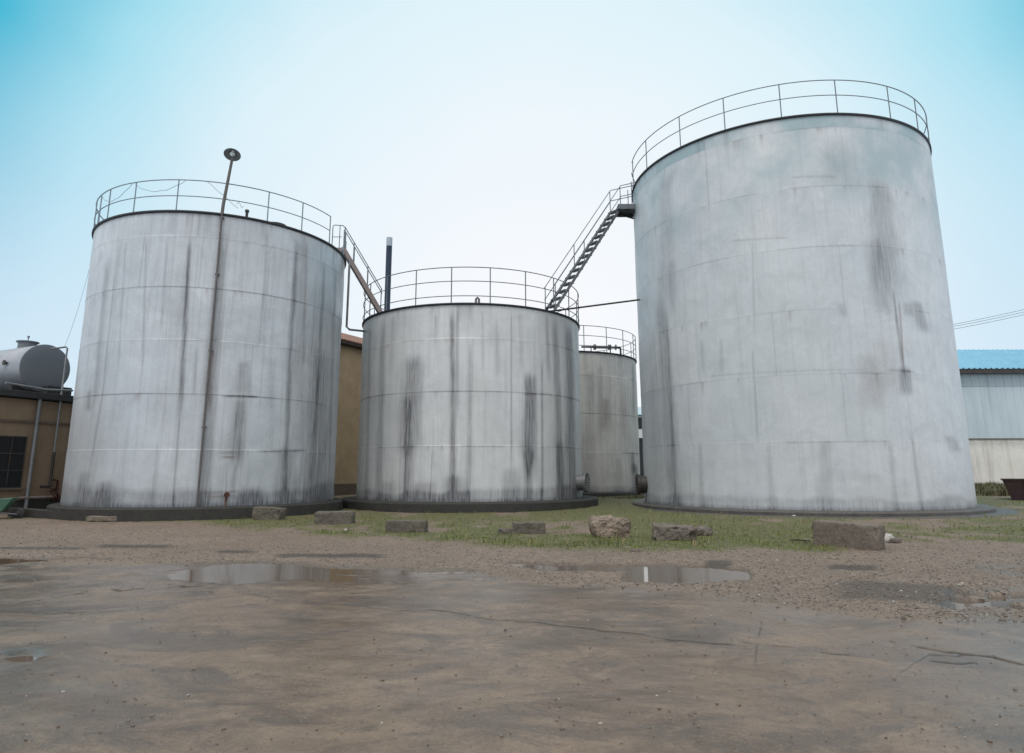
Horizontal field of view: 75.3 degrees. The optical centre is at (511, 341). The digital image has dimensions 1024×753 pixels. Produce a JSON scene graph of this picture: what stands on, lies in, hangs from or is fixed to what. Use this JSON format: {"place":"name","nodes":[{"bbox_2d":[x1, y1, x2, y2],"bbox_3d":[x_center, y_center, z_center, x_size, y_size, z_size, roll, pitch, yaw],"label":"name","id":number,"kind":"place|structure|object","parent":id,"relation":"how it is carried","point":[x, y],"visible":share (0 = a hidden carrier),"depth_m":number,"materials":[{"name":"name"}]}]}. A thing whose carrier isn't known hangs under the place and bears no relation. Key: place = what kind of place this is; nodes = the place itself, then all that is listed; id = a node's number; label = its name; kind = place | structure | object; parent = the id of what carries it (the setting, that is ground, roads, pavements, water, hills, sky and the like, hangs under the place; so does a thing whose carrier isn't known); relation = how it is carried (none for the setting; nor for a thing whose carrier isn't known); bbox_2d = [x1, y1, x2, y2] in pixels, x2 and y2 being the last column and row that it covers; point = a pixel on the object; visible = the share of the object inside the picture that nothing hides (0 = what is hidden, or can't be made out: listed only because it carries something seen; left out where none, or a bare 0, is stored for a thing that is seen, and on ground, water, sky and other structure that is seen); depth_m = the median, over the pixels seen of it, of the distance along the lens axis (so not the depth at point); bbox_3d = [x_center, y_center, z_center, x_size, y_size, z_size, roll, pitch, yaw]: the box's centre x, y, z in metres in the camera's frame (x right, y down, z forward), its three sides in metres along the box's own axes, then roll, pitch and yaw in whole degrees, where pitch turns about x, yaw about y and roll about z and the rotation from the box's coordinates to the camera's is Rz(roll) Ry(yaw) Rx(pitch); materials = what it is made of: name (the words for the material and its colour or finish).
{"place":"outdoors","nodes":[
{"label":"outdoors","id":0,"kind":"place"},
{"bbox_2d":[0,495,1023,752],"bbox_3d":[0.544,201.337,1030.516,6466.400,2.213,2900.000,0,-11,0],"label":"ground","id":1,"kind":"structure","parent":0,"point":[278,637],"depth_m":5.84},
{"bbox_2d":[0,497,24,518],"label":"wheelbarrow","id":2,"kind":"object","parent":1,"relation":"on","point":[6,504],"visible":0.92,"depth_m":21.48,"materials":[{"name":"green metal"}]},
{"bbox_2d":[8,507,51,518],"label":"kerb wall","id":3,"kind":"structure","parent":1,"relation":"on","point":[37,513],"depth_m":21.79,"materials":[{"name":"concrete"}]},
{"bbox_2d":[0,385,73,511],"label":"flat roofed house","id":4,"kind":"structure","parent":1,"relation":"on","point":[18,408],"depth_m":25.50,"materials":[{"name":"paint"}]},
{"bbox_2d":[0,435,27,489],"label":"window","id":5,"kind":"structure","parent":4,"relation":"in","point":[12,448],"depth_m":24.80,"materials":[{"name":"black glass"}]},
{"bbox_2d":[23,399,41,507],"bbox_3d":[-18.356,4.318,25.413,0.129,4.205,0.129,4,-12,-22],"label":"wall pipe","id":6,"kind":"object","parent":4,"relation":"attached to","point":[32,455],"depth_m":25.38,"materials":[{"name":"grey metal"}]},
{"bbox_2d":[0,336,69,391],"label":"horizontal tank","id":7,"kind":"object","parent":4,"relation":"on","point":[28,362],"visible":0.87,"depth_m":27.07,"materials":[{"name":"metal"}]},
{"bbox_2d":[5,382,72,391],"bbox_3d":[-18.136,1.796,25.578,0.191,0.174,2.622,-4,-12,19],"label":"roof edge pipe","id":8,"kind":"object","parent":4,"relation":"attached to","point":[21,385],"visible":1,"depth_m":25.37,"materials":[{"name":"grey metal"}]},
{"bbox_2d":[18,479,60,499],"bbox_3d":[-18.159,5.702,25.543,0.240,0.823,1.495,-5,-12,23],"label":"pipe","id":9,"kind":"object","parent":4,"relation":"attached to","point":[56,496],"visible":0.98,"depth_m":25.91,"materials":[{"name":"metal"}]},
{"bbox_2d":[40,346,67,487],"bbox_3d":[-18.460,2.949,26.403,0.934,5.611,0.401,-5,-12,23],"label":"wall pipe","id":10,"kind":"object","parent":4,"relation":"attached to","point":[52,463],"depth_m":26.23,"materials":[{"name":"metal"}]},
{"bbox_2d":[86,516,116,521],"bbox_3d":[-12.479,5.451,20.466,1.002,0.182,0.708,1,-11,-7],"label":"concrete slab","id":11,"kind":"object","parent":1,"relation":"on","point":[100,518],"depth_m":20.13,"materials":[{"name":"grey concrete"}]},
{"bbox_2d":[46,498,342,521],"bbox_3d":[-11.537,6.404,25.074,10.017,0.743,10.059,0,-11,0],"label":"tank foundation","id":12,"kind":"object","parent":1,"relation":"on","point":[121,514],"visible":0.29,"depth_m":20.66,"materials":[{"name":"concrete"}]},
{"bbox_2d":[60,179,346,506],"bbox_3d":[-11.566,0.695,26.177,9.400,10.888,9.409,0,-11,0],"label":"storage tank","id":13,"kind":"object","parent":12,"relation":"on","point":[136,425],"visible":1,"depth_m":22.20,"materials":[{"name":"metal"}]},
{"bbox_2d":[196,148,240,506],"bbox_3d":[-9.700,-0.770,21.909,0.572,12.127,0.507,0,-11,0],"label":"street lamp","id":14,"kind":"object","parent":13,"relation":"attached to","point":[231,154],"visible":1,"depth_m":22.18,"materials":[{"name":"metal"}]},
{"bbox_2d":[332,225,344,252],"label":"landing platform","id":15,"kind":"structure","parent":13,"relation":"attached to","point":[340,249],"depth_m":27.70,"materials":[{"name":"metal"}]},
{"bbox_2d":[252,506,286,519],"bbox_3d":[-7.607,5.415,20.797,0.954,0.447,0.542,2,-10,11],"label":"concrete block","id":16,"kind":"object","parent":1,"relation":"on","point":[267,513],"depth_m":20.58,"materials":[{"name":"grey concrete"}]},
{"bbox_2d":[314,511,355,524],"bbox_3d":[-5.119,5.117,19.177,1.103,0.419,0.640,1,-11,-3],"label":"concrete block","id":17,"kind":"object","parent":1,"relation":"on","point":[333,517],"depth_m":18.89,"materials":[{"name":"grey concrete"}]},
{"bbox_2d":[334,333,362,495],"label":"tiled house","id":18,"kind":"structure","parent":1,"relation":"on","point":[347,444],"depth_m":37.38,"materials":[{"name":"paint"}]},
{"bbox_2d":[385,519,427,532],"bbox_3d":[-2.603,4.592,16.427,0.994,0.332,0.521,-1,-11,2],"label":"concrete block","id":19,"kind":"object","parent":1,"relation":"on","point":[407,526],"depth_m":16.19,"materials":[{"name":"grey concrete"}]},
{"bbox_2d":[341,495,597,512],"bbox_3d":[-1.843,7.219,29.287,11.226,0.705,11.246,0,-11,0],"label":"tank foundation","id":20,"kind":"object","parent":1,"relation":"on","point":[583,501],"visible":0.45,"depth_m":24.35,"materials":[{"name":"concrete"}]},
{"bbox_2d":[356,267,589,501],"bbox_3d":[-1.773,2.430,30.213,10.128,9.050,9.974,0,-11,0],"label":"storage tank","id":21,"kind":"object","parent":20,"relation":"on","point":[469,402],"visible":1,"depth_m":25.83,"materials":[{"name":"metal"}]},
{"bbox_2d":[345,259,363,331],"bbox_3d":[-6.517,-1.651,28.068,0.162,2.925,2.756,-1,-11,2],"label":"connecting pipe","id":22,"kind":"object","parent":21,"relation":"attached to","point":[348,287],"visible":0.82,"depth_m":26.77,"materials":[{"name":"metal"}]},
{"bbox_2d":[344,227,381,312],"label":"staircase","id":23,"kind":"structure","parent":21,"relation":"on","point":[363,284],"depth_m":27.68,"materials":[{"name":"metal"}]},
{"bbox_2d":[384,237,392,310],"bbox_3d":[-7.120,1.166,37.473,0.480,14.747,0.400,0,-11,0],"label":"chimney","id":24,"kind":"object","parent":21,"relation":"on","point":[388,256],"visible":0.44,"depth_m":38.38,"materials":[{"name":"metal"}]},
{"bbox_2d":[544,182,634,309],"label":"staircase","id":25,"kind":"structure","parent":21,"relation":"on","point":[592,242],"depth_m":28.97,"materials":[{"name":"metal"}]},
{"bbox_2d":[550,299,639,311],"bbox_3d":[3.332,-1.480,28.296,4.615,1.054,1.276,0,-11,-3],"label":"connecting pipe","id":26,"kind":"object","parent":21,"relation":"attached to","point":[596,305],"visible":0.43,"depth_m":28.31,"materials":[{"name":"metal"}]},
{"bbox_2d":[0,557,1023,661],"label":"puddle water","id":27,"kind":"structure","parent":1,"relation":"on","point":[233,573],"depth_m":10.09,"materials":[{"name":"grey liquid"}]},
{"bbox_2d":[497,521,545,533],"bbox_3d":[0.223,4.518,15.946,1.143,0.367,0.466,1,-11,-6],"label":"concrete block","id":28,"kind":"object","parent":1,"relation":"on","point":[531,527],"depth_m":15.76,"materials":[{"name":"grey concrete"}]},
{"bbox_2d":[588,515,631,537],"bbox_3d":[2.237,4.261,15.159,0.990,0.591,0.742,2,-11,-11],"label":"boulder","id":29,"kind":"object","parent":1,"relation":"on","point":[607,526],"visible":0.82,"depth_m":14.90,"materials":[{"name":"beige stone"}]},
{"bbox_2d":[582,491,644,496],"bbox_3d":[2.997,9.024,38.611,9.763,0.703,9.759,0,-11,0],"label":"tank foundation","id":30,"kind":"object","parent":1,"relation":"on","point":[603,494],"visible":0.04,"depth_m":34.51,"materials":[{"name":"concrete"}]},
{"bbox_2d":[579,325,639,492],"bbox_3d":[2.980,4.314,39.535,9.006,8.893,9.006,0,-11,0],"label":"storage tank","id":31,"kind":"object","parent":30,"relation":"on","point":[610,458],"visible":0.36,"depth_m":35.77,"materials":[{"name":"metal"}]},
{"bbox_2d":[630,549,639,551],"bbox_3d":[2.303,3.920,12.411,0.211,0.080,0.146,3,-12,-17],"label":"stone","id":32,"kind":"object","parent":1,"relation":"on","point":[634,550],"visible":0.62,"depth_m":12.36,"materials":[{"name":"grey stone"}]},
{"bbox_2d":[638,407,643,475],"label":"shed","id":33,"kind":"structure","parent":1,"relation":"on","point":[640,441],"depth_m":61.80,"materials":[{"name":"grey metal"}]},
{"bbox_2d":[651,522,696,540],"bbox_3d":[3.539,4.196,14.498,0.965,0.401,0.680,1,-9,7],"label":"rubble slab","id":34,"kind":"object","parent":1,"relation":"on","point":[664,531],"depth_m":14.24,"materials":[{"name":"beige stone"}]},
{"bbox_2d":[695,525,713,535],"bbox_3d":[4.401,4.395,15.338,0.543,0.278,0.451,4,-12,-22],"label":"rubble piece","id":35,"kind":"object","parent":1,"relation":"on","point":[705,530],"visible":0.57,"depth_m":15.15,"materials":[{"name":"grey stone"}]},
{"bbox_2d":[790,539,810,541],"bbox_3d":[6.006,4.144,13.823,0.422,0.048,0.035,-9,-14,39],"label":"stick","id":36,"kind":"object","parent":1,"relation":"on","point":[799,540],"visible":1,"depth_m":13.84,"materials":[{"name":"brown wood"}]},
{"bbox_2d":[632,499,1019,518],"bbox_3d":[12.023,6.939,27.553,14.663,0.518,14.658,0,-11,0],"label":"tank foundation","id":37,"kind":"object","parent":1,"relation":"on","point":[980,510],"visible":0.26,"depth_m":21.73,"materials":[{"name":"grey concrete"}]},
{"bbox_2d":[631,80,976,510],"bbox_3d":[11.657,-0.891,29.137,12.919,15.460,12.538,0,-11,0],"label":"storage tank","id":38,"kind":"object","parent":37,"relation":"on","point":[797,343],"visible":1,"depth_m":23.74,"materials":[{"name":"metal"}]},
{"bbox_2d":[616,182,635,218],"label":"landing platform","id":39,"kind":"structure","parent":38,"relation":"attached to","point":[627,211],"depth_m":30.41,"materials":[{"name":"metal"}]},
{"bbox_2d":[812,520,885,550],"bbox_3d":[6.612,3.820,13.039,0.473,0.533,1.228,10,-13,-43],"label":"concrete block","id":40,"kind":"object","parent":1,"relation":"on","point":[861,536],"depth_m":12.82,"materials":[{"name":"grey concrete"}]},
{"bbox_2d":[885,533,894,542],"bbox_3d":[7.818,4.143,13.907,0.402,0.251,0.334,3,-12,-17],"label":"stone","id":41,"kind":"object","parent":1,"relation":"on","point":[888,537],"visible":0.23,"depth_m":13.77,"materials":[{"name":"white stone"}]},
{"bbox_2d":[890,538,901,542],"bbox_3d":[7.950,4.144,13.749,0.235,0.143,0.289,-9,-14,38],"label":"stone","id":42,"kind":"object","parent":1,"relation":"on","point":[895,540],"visible":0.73,"depth_m":13.66,"materials":[{"name":"grey stone"}]},
{"bbox_2d":[957,349,1023,484],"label":"warehouse","id":43,"kind":"structure","parent":1,"relation":"on","point":[992,383],"depth_m":49.85,"materials":[{"name":"white paint"}]},
{"bbox_2d":[1000,479,1023,499],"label":"waste skip","id":44,"kind":"object","parent":1,"relation":"on","point":[1015,488],"visible":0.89,"depth_m":30.44,"materials":[{"name":"red metal"}]},
{"bbox_2d":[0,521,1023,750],"bbox_3d":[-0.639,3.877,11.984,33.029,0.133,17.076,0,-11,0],"label":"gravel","id":45,"kind":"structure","parent":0,"point":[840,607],"depth_m":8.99,"materials":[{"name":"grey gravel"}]},
{"bbox_2d":[0,0,1023,406],"label":"sky","id":46,"kind":"structure","parent":0,"point":[461,133],"materials":[{"name":"blue"}]},
{"bbox_2d":[7,500,1023,554],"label":"short grass","id":47,"kind":"structure","parent":0,"point":[656,547],"depth_m":15.96,"materials":[{"name":"green plant"}]},
{"bbox_2d":[596,493,644,498],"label":"rough grass","id":48,"kind":"structure","parent":0,"point":[629,497],"depth_m":32.96,"materials":[{"name":"green plant"}]},
{"bbox_2d":[974,481,1008,495],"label":"tall grass","id":49,"kind":"structure","parent":0,"point":[988,488],"depth_m":35.37,"materials":[{"name":"green plant"}]}
]}

